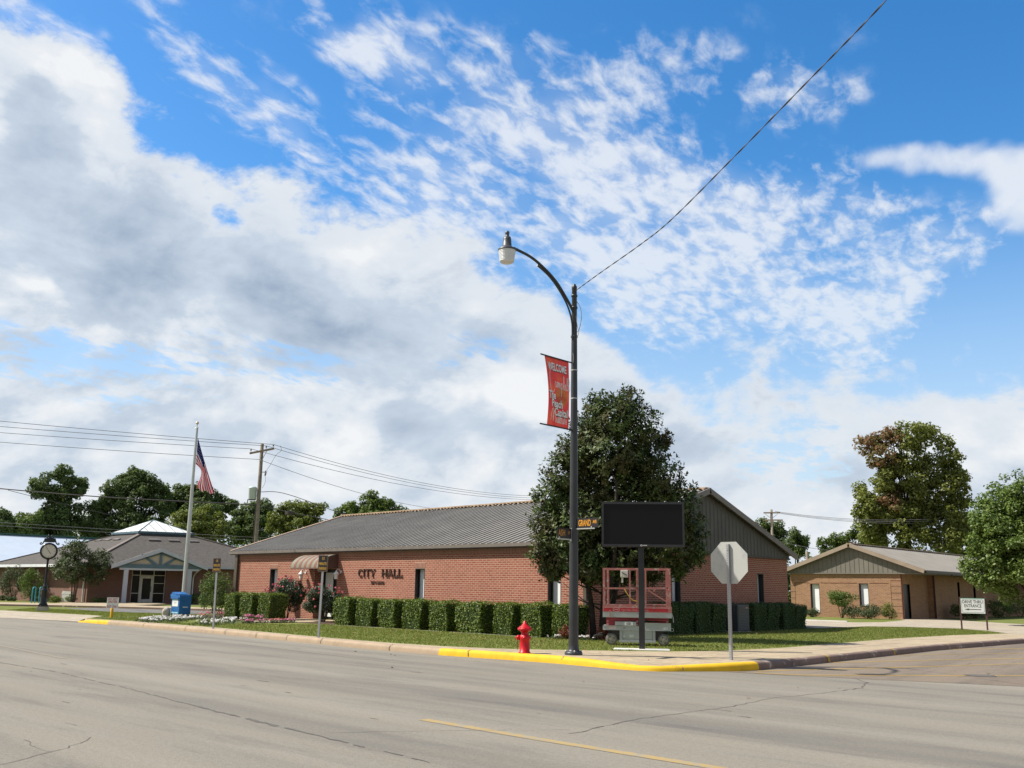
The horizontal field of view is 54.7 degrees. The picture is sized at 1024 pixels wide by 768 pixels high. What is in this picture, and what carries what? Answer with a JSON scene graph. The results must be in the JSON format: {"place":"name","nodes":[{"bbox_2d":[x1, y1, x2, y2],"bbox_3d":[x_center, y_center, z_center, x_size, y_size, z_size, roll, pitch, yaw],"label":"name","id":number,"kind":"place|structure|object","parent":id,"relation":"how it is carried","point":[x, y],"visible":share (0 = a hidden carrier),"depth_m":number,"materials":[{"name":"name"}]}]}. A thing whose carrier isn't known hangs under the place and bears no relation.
{"place":"outdoors","nodes":[
{"label":"outdoors","id":0,"kind":"place"},
{"bbox_2d":[0,618,1023,767],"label":"road","id":1,"kind":"structure","parent":0,"point":[73,694],"depth_m":13.15,"materials":[{"name":"asphalt"}]},
{"bbox_2d":[107,621,440,654],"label":"kerb","id":2,"kind":"structure","parent":1,"relation":"on","point":[376,646],"depth_m":29.00,"materials":[{"name":"beige concrete"}]},
{"bbox_2d":[227,624,958,697],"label":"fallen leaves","id":3,"kind":"object","parent":1,"relation":"on","point":[540,641],"visible":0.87,"depth_m":30.21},
{"bbox_2d":[438,648,758,671],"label":"kerb","id":4,"kind":"structure","parent":1,"relation":"on","point":[729,666],"depth_m":21.20,"materials":[{"name":"yellow paint"}]},
{"bbox_2d":[0,598,1023,651],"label":"lawn","id":5,"kind":"structure","parent":0,"point":[1014,619],"depth_m":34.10,"materials":[{"name":"green plant"}]},
{"bbox_2d":[0,506,17,532],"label":"shade tree","id":6,"kind":"object","parent":5,"relation":"on","point":[6,516],"visible":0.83,"depth_m":102.71,"materials":[{"name":"green plant"}]},
{"bbox_2d":[0,564,32,596],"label":"shrub","id":7,"kind":"object","parent":5,"relation":"on","point":[5,586],"visible":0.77,"depth_m":76.07,"materials":[{"name":"green plant"}]},
{"bbox_2d":[10,510,45,534],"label":"shade tree","id":8,"kind":"object","parent":5,"relation":"on","point":[23,520],"visible":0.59,"depth_m":104.43,"materials":[{"name":"green plant"}]},
{"bbox_2d":[17,567,48,601],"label":"shrub","id":9,"kind":"object","parent":5,"relation":"on","point":[27,582],"visible":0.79,"depth_m":74.58,"materials":[{"name":"green plant"}]},
{"bbox_2d":[36,535,59,610],"bbox_3d":[-24.044,9.745,51.176,0.950,3.890,0.580,6,-13,-23],"label":"street clock","id":10,"kind":"object","parent":5,"relation":"on","point":[48,551],"visible":0.99,"depth_m":51.19,"materials":[{"name":"metal"}]},
{"bbox_2d":[0,533,96,560],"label":"metal shed","id":11,"kind":"structure","parent":5,"relation":"on","point":[13,545],"depth_m":92.45,"materials":[{"name":"metal"}]},
{"bbox_2d":[0,610,98,621],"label":"apron","id":12,"kind":"object","parent":5,"relation":"on","point":[40,616],"visible":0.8,"depth_m":44.92,"materials":[{"name":"concrete"}]},
{"bbox_2d":[25,463,92,535],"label":"shade tree","id":13,"kind":"object","parent":5,"relation":"on","point":[58,516],"visible":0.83,"depth_m":108.52,"materials":[{"name":"green plant"}]},
{"bbox_2d":[48,536,113,601],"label":"ornamental tree","id":14,"kind":"object","parent":5,"relation":"on","point":[62,564],"visible":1,"depth_m":69.67,"materials":[{"name":"green plant"}]},
{"bbox_2d":[0,602,223,608],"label":"walkway","id":15,"kind":"structure","parent":5,"relation":"on","point":[120,604],"depth_m":62.64,"materials":[{"name":"beige concrete"}]},
{"bbox_2d":[0,604,224,610],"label":"kerb","id":16,"kind":"structure","parent":5,"relation":"on","point":[101,607],"depth_m":58.66,"materials":[{"name":"concrete"}]},
{"bbox_2d":[106,597,118,617],"bbox_3d":[-17.035,9.538,42.214,0.470,0.870,0.140,5,-13,-21],"label":"notice sign","id":17,"kind":"object","parent":5,"relation":"on","point":[112,603],"visible":0.96,"depth_m":42.18,"materials":[{"name":"metal"}]},
{"bbox_2d":[0,519,237,604],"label":"brick building","id":18,"kind":"structure","parent":5,"relation":"on","point":[147,565],"depth_m":74.53,"materials":[{"name":"brick"}]},
{"bbox_2d":[72,465,176,537],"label":"shade tree","id":19,"kind":"object","parent":5,"relation":"on","point":[133,482],"visible":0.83,"depth_m":110.90,"materials":[{"name":"green plant"}]},
{"bbox_2d":[66,608,223,613],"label":"lane","id":20,"kind":"structure","parent":5,"relation":"on","point":[138,610],"depth_m":53.98,"materials":[{"name":"grey concrete"}]},
{"bbox_2d":[133,614,203,622],"bbox_3d":[-13.929,9.515,40.211,2.284,0.223,6.422,1,-12,-2],"label":"flower bed","id":21,"kind":"object","parent":5,"relation":"on","point":[163,618],"visible":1,"depth_m":39.52,"materials":[{"name":"white plant"}]},
{"bbox_2d":[171,592,191,616],"bbox_3d":[-14.930,9.935,44.594,0.737,1.120,0.630,-9,-15,41],"label":"drop box","id":22,"kind":"object","parent":5,"relation":"on","point":[181,603],"visible":0.94,"depth_m":44.40,"materials":[{"name":"blue paint"}]},
{"bbox_2d":[182,421,198,592],"bbox_3d":[-15.146,6.274,46.574,0.211,9.145,0.207,-9,-15,41],"label":"flagpole","id":23,"kind":"object","parent":5,"relation":"on","point":[185,569],"visible":0.84,"depth_m":46.47,"materials":[{"name":"metal"}]},
{"bbox_2d":[196,440,213,493],"bbox_3d":[-14.581,3.902,47.246,0.962,2.660,0.320,5,-12,-20],"label":"flag","id":24,"kind":"object","parent":23,"relation":"attached to","point":[204,484],"visible":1,"depth_m":47.17,"materials":[{"name":"multicoloured fabric"}]},
{"bbox_2d":[165,504,231,541],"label":"shade tree","id":25,"kind":"object","parent":5,"relation":"on","point":[213,527],"visible":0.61,"depth_m":98.84,"materials":[{"name":"green plant"}]},
{"bbox_2d":[169,481,238,541],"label":"shade tree","id":26,"kind":"object","parent":5,"relation":"on","point":[181,493],"visible":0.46,"depth_m":118.58,"materials":[{"name":"green plant"}]},
{"bbox_2d":[198,571,232,613],"bbox_3d":[-14.880,10.502,49.996,1.995,2.233,1.764,-9,-15,41],"label":"tall shrub","id":27,"kind":"object","parent":5,"relation":"on","point":[210,591],"visible":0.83,"depth_m":49.77,"materials":[{"name":"green plant"}]},
{"bbox_2d":[212,558,220,628],"bbox_3d":[-10.005,7.068,33.369,0.316,2.382,0.042,-3,-12,16],"label":"parking sign","id":28,"kind":"object","parent":5,"relation":"on","point":[216,565],"visible":1,"depth_m":33.48,"materials":[{"name":"metal"}]},
{"bbox_2d":[188,616,247,625],"bbox_3d":[-11.119,9.133,38.177,1.678,0.227,5.989,1,-12,-2],"label":"flower bed","id":29,"kind":"object","parent":5,"relation":"on","point":[227,620],"visible":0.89,"depth_m":37.64,"materials":[{"name":"plant"}]},
{"bbox_2d":[225,497,277,545],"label":"shade tree","id":30,"kind":"object","parent":5,"relation":"on","point":[243,524],"visible":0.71,"depth_m":112.09,"materials":[{"name":"green plant"}]},
{"bbox_2d":[247,444,281,542],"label":"utility pole","id":31,"kind":"object","parent":5,"relation":"on","point":[254,491],"visible":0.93,"depth_m":67.54,"materials":[{"name":"wood"}]},
{"bbox_2d":[0,432,248,448],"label":"overhead wire","id":32,"kind":"object","parent":31,"relation":"attached to","point":[126,441],"visible":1,"depth_m":67.50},
{"bbox_2d":[0,488,255,504],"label":"overhead wire","id":33,"kind":"object","parent":31,"relation":"attached to","point":[125,498],"visible":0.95,"depth_m":64.50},
{"bbox_2d":[2,442,259,459],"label":"overhead wire","id":34,"kind":"object","parent":31,"relation":"attached to","point":[127,451],"visible":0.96,"depth_m":66.93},
{"bbox_2d":[0,426,263,445],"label":"overhead wire","id":35,"kind":"object","parent":31,"relation":"attached to","point":[131,436],"visible":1,"depth_m":66.81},
{"bbox_2d":[2,421,272,444],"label":"overhead wire","id":36,"kind":"object","parent":31,"relation":"attached to","point":[135,433],"visible":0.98,"depth_m":65.81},
{"bbox_2d":[253,449,528,499],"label":"overhead wire","id":37,"kind":"object","parent":31,"relation":"attached to","point":[385,481],"visible":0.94,"depth_m":81.71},
{"bbox_2d":[237,618,296,623],"bbox_3d":[-9.543,9.326,39.009,2.874,0.224,0.833,12,-16,-43],"label":"flower bed","id":38,"kind":"object","parent":5,"relation":"on","point":[246,621],"visible":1,"depth_m":38.99,"materials":[{"name":"grey plant"}]},
{"bbox_2d":[243,618,334,622],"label":"footpath","id":39,"kind":"structure","parent":5,"relation":"on","point":[306,620],"depth_m":41.89,"materials":[{"name":"beige concrete"}]},
{"bbox_2d":[264,498,328,536],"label":"shade tree","id":40,"kind":"object","parent":5,"relation":"on","point":[281,521],"visible":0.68,"depth_m":103.84,"materials":[{"name":"green plant"}]},
{"bbox_2d":[332,489,409,517],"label":"shade tree","id":41,"kind":"object","parent":5,"relation":"on","point":[370,504],"visible":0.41,"depth_m":112.38,"materials":[{"name":"green plant"}]},
{"bbox_2d":[195,615,601,639],"bbox_3d":[-5.341,9.444,38.882,27.227,0.001,3.891,-10,-16,42],"label":"planting bed","id":42,"kind":"object","parent":5,"relation":"on","point":[331,623],"visible":0.1,"depth_m":39.23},
{"bbox_2d":[223,590,247,618],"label":"clipped hedge","id":43,"kind":"object","parent":42,"relation":"on","point":[231,606],"visible":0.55,"depth_m":43.58,"materials":[{"name":"green plant"}]},
{"bbox_2d":[239,591,263,619],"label":"clipped hedge","id":44,"kind":"object","parent":42,"relation":"on","point":[249,603],"visible":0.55,"depth_m":42.72,"materials":[{"name":"green plant"}]},
{"bbox_2d":[257,591,288,619],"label":"clipped hedge","id":45,"kind":"object","parent":42,"relation":"on","point":[273,606],"visible":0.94,"depth_m":41.97,"materials":[{"name":"green plant"}]},
{"bbox_2d":[264,575,308,618],"bbox_3d":[-9.950,9.335,43.336,1.960,1.964,1.875,-9,-15,41],"label":"rose bush","id":46,"kind":"object","parent":42,"relation":"on","point":[285,586],"visible":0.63,"depth_m":43.12,"materials":[{"name":"green plant"}]},
{"bbox_2d":[300,582,343,621],"bbox_3d":[-7.920,9.104,41.297,1.860,1.651,1.894,-9,-15,41],"label":"rose bush","id":47,"kind":"object","parent":42,"relation":"on","point":[311,605],"visible":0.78,"depth_m":41.05,"materials":[{"name":"green plant"}]},
{"bbox_2d":[333,594,364,624],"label":"clipped hedge","id":48,"kind":"object","parent":42,"relation":"on","point":[344,610],"visible":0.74,"depth_m":37.97,"materials":[{"name":"green plant"}]},
{"bbox_2d":[355,596,387,626],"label":"clipped hedge","id":49,"kind":"object","parent":42,"relation":"on","point":[366,612],"visible":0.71,"depth_m":36.97,"materials":[{"name":"green plant"}]},
{"bbox_2d":[377,597,409,627],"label":"clipped hedge","id":50,"kind":"object","parent":42,"relation":"on","point":[389,612],"visible":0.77,"depth_m":35.96,"materials":[{"name":"green plant"}]},
{"bbox_2d":[401,597,439,629],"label":"clipped hedge","id":51,"kind":"object","parent":42,"relation":"on","point":[415,614],"visible":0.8,"depth_m":34.99,"materials":[{"name":"green plant"}]},
{"bbox_2d":[428,598,461,631],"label":"clipped hedge","id":52,"kind":"object","parent":42,"relation":"on","point":[442,616],"visible":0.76,"depth_m":33.92,"materials":[{"name":"green plant"}]},
{"bbox_2d":[454,600,497,633],"bbox_3d":[-1.168,7.794,33.257,1.366,1.151,1.152,-9,-15,41],"label":"clipped hedge","id":53,"kind":"object","parent":42,"relation":"on","point":[477,616],"visible":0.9,"depth_m":32.85,"materials":[{"name":"green plant"}]},
{"bbox_2d":[492,600,527,635],"bbox_3d":[-0.014,7.569,32.061,1.013,1.147,1.132,-9,-15,41],"label":"clipped hedge","id":54,"kind":"object","parent":42,"relation":"on","point":[507,618],"visible":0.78,"depth_m":31.71,"materials":[{"name":"green plant"}]},
{"bbox_2d":[520,600,555,637],"bbox_3d":[0.890,7.376,31.149,0.967,1.184,1.130,-9,-15,41],"label":"clipped hedge","id":55,"kind":"object","parent":42,"relation":"on","point":[538,618],"visible":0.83,"depth_m":30.78,"materials":[{"name":"green plant"}]},
{"bbox_2d":[551,602,588,637],"bbox_3d":[1.776,7.222,30.252,0.898,1.147,1.132,-9,-15,41],"label":"clipped hedge","id":56,"kind":"object","parent":42,"relation":"on","point":[560,615],"visible":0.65,"depth_m":30.06,"materials":[{"name":"green plant"}]},
{"bbox_2d":[522,383,710,638],"bbox_3d":[3.392,3.922,30.915,4.993,7.999,5.204,-9,-15,41],"label":"magnolia tree","id":57,"kind":"object","parent":42,"relation":"on","point":[635,463],"visible":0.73,"depth_m":30.46,"materials":[{"name":"green plant"}]},
{"bbox_2d":[13,516,933,601],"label":"distant undergrowth","id":58,"kind":"object","parent":5,"relation":"on","point":[788,575],"depth_m":121.39,"materials":[{"name":"green plant"}]},
{"bbox_2d":[229,487,797,633],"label":"city hall","id":59,"kind":"structure","parent":5,"relation":"on","point":[466,553],"depth_m":41.52,"materials":[{"name":"red brick"}]},
{"bbox_2d":[269,569,277,594],"bbox_3d":[-11.341,9.934,47.284,0.674,2.180,0.293,-9,-15,41],"label":"window","id":60,"kind":"structure","parent":59,"relation":"in","point":[273,572],"depth_m":47.61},
{"bbox_2d":[321,569,336,619],"bbox_3d":[-7.999,9.444,44.478,0.100,2.200,1.750,12,-16,-43],"label":"door","id":61,"kind":"structure","parent":59,"relation":"in","point":[328,579],"depth_m":44.73,"materials":[{"name":"metal"}]},
{"bbox_2d":[414,568,424,598],"bbox_3d":[-3.629,8.468,39.592,0.634,2.160,0.290,-9,-15,41],"label":"window","id":62,"kind":"structure","parent":59,"relation":"in","point":[419,572],"depth_m":39.87,"materials":[{"name":"glass"}]},
{"bbox_2d":[548,581,560,605],"bbox_3d":[1.535,7.486,34.441,0.654,2.150,0.291,-9,-15,41],"label":"window","id":63,"kind":"structure","parent":59,"relation":"in","point":[554,589],"depth_m":34.66,"materials":[{"name":"glass"}]},
{"bbox_2d":[672,575,680,601],"bbox_3d":[6.116,8.121,37.323,0.250,2.210,0.620,-9,-15,41],"label":"window","id":64,"kind":"structure","parent":59,"relation":"in","point":[676,586],"depth_m":37.58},
{"bbox_2d":[757,573,763,602],"bbox_3d":[10.521,9.196,42.194,0.250,2.210,0.590,-9,-15,41],"label":"window","id":65,"kind":"structure","parent":59,"relation":"in","point":[760,579],"depth_m":42.48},
{"bbox_2d":[593,568,673,645],"bbox_3d":[3.338,6.120,27.273,2.180,2.062,0.915,-1,-12,7],"label":"scissor lift","id":66,"kind":"object","parent":5,"relation":"on","point":[617,625],"visible":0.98,"depth_m":26.89,"materials":[{"name":"metal"}]},
{"bbox_2d":[613,648,669,650],"bbox_3d":[3.263,6.709,24.945,1.400,0.072,0.620,-1,-12,7],"label":"concrete pad","id":67,"kind":"object","parent":5,"relation":"on","point":[646,649],"visible":0.51,"depth_m":24.73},
{"bbox_2d":[602,501,684,648],"bbox_3d":[3.365,4.866,25.369,2.110,3.726,0.279,-1,-12,7],"label":"message board","id":68,"kind":"object","parent":67,"relation":"on","point":[640,525],"visible":1,"depth_m":25.48,"materials":[{"name":"black paint"}]},
{"bbox_2d":[670,628,817,635],"bbox_3d":[8.493,9.480,38.043,1.900,0.001,13.600,-9,-15,41],"label":"planting bed","id":69,"kind":"object","parent":5,"relation":"on","point":[737,632],"visible":0.2,"depth_m":36.57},
{"bbox_2d":[638,600,680,634],"bbox_3d":[5.061,8.103,34.398,1.273,1.181,1.270,-9,-15,41],"label":"dark hedge","id":70,"kind":"object","parent":69,"relation":"on","point":[675,625],"visible":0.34,"depth_m":34.23,"materials":[{"name":"green plant"}]},
{"bbox_2d":[672,601,695,633],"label":"dark hedge","id":71,"kind":"object","parent":69,"relation":"on","point":[687,614],"visible":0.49,"depth_m":34.86,"materials":[{"name":"green plant"}]},
{"bbox_2d":[674,600,712,632],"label":"dark hedge","id":72,"kind":"object","parent":69,"relation":"on","point":[702,621],"visible":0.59,"depth_m":35.61,"materials":[{"name":"green plant"}]},
{"bbox_2d":[700,601,727,632],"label":"dark hedge","id":73,"kind":"object","parent":69,"relation":"on","point":[718,615],"visible":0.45,"depth_m":36.49,"materials":[{"name":"green plant"}]},
{"bbox_2d":[717,604,749,631],"bbox_3d":[8.436,8.935,37.805,1.000,1.020,1.000,-9,-15,41],"label":"air conditioner","id":74,"kind":"object","parent":69,"relation":"on","point":[740,617],"visible":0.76,"depth_m":37.39,"materials":[{"name":"grey metal"}]},
{"bbox_2d":[732,602,768,630],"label":"dark hedge","id":75,"kind":"object","parent":69,"relation":"on","point":[757,616],"visible":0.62,"depth_m":38.67,"materials":[{"name":"green plant"}]},
{"bbox_2d":[756,602,780,629],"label":"dark hedge","id":76,"kind":"object","parent":69,"relation":"on","point":[773,613],"visible":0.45,"depth_m":39.62,"materials":[{"name":"green plant"}]},
{"bbox_2d":[762,601,796,629],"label":"dark hedge","id":77,"kind":"object","parent":69,"relation":"on","point":[787,617],"visible":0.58,"depth_m":40.48,"materials":[{"name":"green plant"}]},
{"bbox_2d":[792,603,807,628],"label":"dark hedge","id":78,"kind":"object","parent":69,"relation":"on","point":[801,613],"visible":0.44,"depth_m":41.41,"materials":[{"name":"green plant"}]},
{"bbox_2d":[755,516,789,544],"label":"shade tree","id":79,"kind":"object","parent":5,"relation":"on","point":[780,532],"visible":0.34,"depth_m":119.20,"materials":[{"name":"green plant"}]},
{"bbox_2d":[763,509,782,535],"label":"utility pole","id":80,"kind":"object","parent":5,"relation":"on","point":[771,519],"visible":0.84,"depth_m":91.18,"materials":[{"name":"wood"}]},
{"bbox_2d":[783,526,810,563],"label":"shade tree","id":81,"kind":"object","parent":5,"relation":"on","point":[796,537],"visible":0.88,"depth_m":113.36,"materials":[{"name":"green plant"}]},
{"bbox_2d":[826,590,859,617],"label":"tall shrub","id":82,"kind":"object","parent":5,"relation":"on","point":[838,598],"visible":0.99,"depth_m":61.03,"materials":[{"name":"green plant"}]},
{"bbox_2d":[816,522,888,553],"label":"shade tree","id":83,"kind":"object","parent":5,"relation":"on","point":[833,541],"visible":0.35,"depth_m":110.64,"materials":[{"name":"green plant"}]},
{"bbox_2d":[840,604,865,618],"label":"shrub","id":84,"kind":"object","parent":5,"relation":"on","point":[847,610],"visible":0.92,"depth_m":60.39,"materials":[{"name":"green plant"}]},
{"bbox_2d":[853,604,885,618],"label":"shrub","id":85,"kind":"object","parent":5,"relation":"on","point":[872,611],"visible":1,"depth_m":59.42,"materials":[{"name":"green plant"}]},
{"bbox_2d":[881,602,896,619],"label":"shrub","id":86,"kind":"object","parent":5,"relation":"on","point":[887,609],"visible":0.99,"depth_m":59.06,"materials":[{"name":"green plant"}]},
{"bbox_2d":[850,420,974,554],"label":"maple tree","id":87,"kind":"object","parent":5,"relation":"on","point":[908,499],"visible":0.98,"depth_m":96.77,"materials":[{"name":"green plant"}]},
{"bbox_2d":[949,604,971,618],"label":"shrub","id":88,"kind":"object","parent":5,"relation":"on","point":[955,610],"visible":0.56,"depth_m":64.06,"materials":[{"name":"green plant"}]},
{"bbox_2d":[959,596,988,629],"bbox_3d":[20.163,10.057,43.277,1.085,1.540,0.088,-4,-13,24],"label":"entrance sign","id":89,"kind":"object","parent":5,"relation":"on","point":[974,605],"visible":0.91,"depth_m":43.31,"materials":[{"name":"metal"}]},
{"bbox_2d":[956,468,1023,606],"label":"round tree","id":90,"kind":"object","parent":5,"relation":"on","point":[997,534],"visible":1,"depth_m":50.44,"materials":[{"name":"green plant"}]},
{"bbox_2d":[986,599,1014,617],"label":"shrub","id":91,"kind":"object","parent":5,"relation":"on","point":[998,605],"visible":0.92,"depth_m":68.40,"materials":[{"name":"green plant"}]},
{"bbox_2d":[0,0,1023,590],"label":"sky","id":92,"kind":"structure","parent":0,"point":[283,223],"materials":[{"name":"blue"}]},
{"bbox_2d":[85,618,1023,665],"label":"sidewalk","id":93,"kind":"structure","parent":0,"point":[652,658],"depth_m":24.28,"materials":[{"name":"beige concrete"}]},
{"bbox_2d":[317,555,327,637],"bbox_3d":[-5.486,6.133,28.525,0.317,2.383,0.042,-3,-12,16],"label":"parking sign","id":94,"kind":"object","parent":93,"relation":"on","point":[322,563],"visible":0.99,"depth_m":28.64,"materials":[{"name":"metal"}]},
{"bbox_2d":[515,621,531,652],"bbox_3d":[0.287,5.857,22.942,0.360,0.725,0.340,-9,-15,41],"label":"fire hydrant","id":95,"kind":"object","parent":93,"relation":"on","point":[524,629],"visible":1,"depth_m":22.84,"materials":[{"name":"metal"}]},
{"bbox_2d":[498,231,582,654],"bbox_3d":[0.646,1.338,22.582,0.420,9.445,2.903,-9,-15,41],"label":"street lamp","id":96,"kind":"object","parent":93,"relation":"on","point":[506,251],"visible":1,"depth_m":23.16,"materials":[{"name":"metal"}]},
{"bbox_2d":[540,353,572,430],"bbox_3d":[1.083,0.195,23.247,0.109,1.671,1.210,-9,-15,41],"label":"banner","id":97,"kind":"object","parent":96,"relation":"attached to","point":[558,389],"visible":1,"depth_m":23.24,"materials":[{"name":"red fabric"}]},
{"bbox_2d":[557,527,571,540],"bbox_3d":[1.216,3.459,22.837,0.040,0.300,0.560,-9,-15,41],"label":"street sign","id":98,"kind":"object","parent":96,"relation":"attached to","point":[564,533],"visible":1,"depth_m":22.82,"materials":[{"name":"metal"}]},
{"bbox_2d":[576,518,598,528],"bbox_3d":[1.715,3.232,22.863,0.710,0.270,0.040,-10,-16,42],"label":"street sign","id":99,"kind":"object","parent":96,"relation":"attached to","point":[586,523],"visible":1,"depth_m":22.84,"materials":[{"name":"metal"}]},
{"bbox_2d":[575,0,886,290],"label":"service cable","id":100,"kind":"object","parent":96,"relation":"attached to","point":[857,30],"visible":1,"depth_m":15.41,"materials":[{"name":"rubber"}]},
{"bbox_2d":[711,542,747,659],"bbox_3d":[4.785,4.788,21.808,0.914,2.597,0.080,-9,-15,41],"label":"stop sign","id":101,"kind":"object","parent":93,"relation":"on","point":[729,563],"visible":0.98,"depth_m":21.92,"materials":[{"name":"metal"}]},
{"bbox_2d":[723,643,1023,685],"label":"side street","id":102,"kind":"structure","parent":0,"point":[1003,664],"depth_m":22.15,"materials":[{"name":"grey concrete"}]},
{"bbox_2d":[753,638,1023,669],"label":"kerb","id":103,"kind":"structure","parent":102,"relation":"on","point":[782,663],"depth_m":25.67,"materials":[{"name":"beige concrete"}]},
{"bbox_2d":[787,543,1023,618],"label":"tan building","id":104,"kind":"structure","parent":0,"point":[914,584],"depth_m":63.49,"materials":[{"name":"brick"}]},
{"bbox_2d":[810,583,820,612],"bbox_3d":[19.684,13.871,64.203,0.640,1.850,0.190,-9,-15,41],"label":"window","id":105,"kind":"structure","parent":104,"relation":"in","point":[814,587],"depth_m":64.31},
{"bbox_2d":[859,583,868,605],"bbox_3d":[22.108,13.223,62.153,0.620,1.420,0.190,-9,-15,41],"label":"window","id":106,"kind":"structure","parent":104,"relation":"in","point":[863,587],"depth_m":62.24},
{"bbox_2d":[903,584,909,618],"bbox_3d":[24.315,13.457,61.247,0.050,2.100,1.100,-9,-15,41],"label":"door","id":107,"kind":"structure","parent":104,"relation":"in","point":[905,586],"depth_m":61.32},
{"bbox_2d":[805,618,1023,634],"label":"driveway","id":108,"kind":"structure","parent":0,"point":[1009,628],"depth_m":49.13,"materials":[{"name":"concrete"}]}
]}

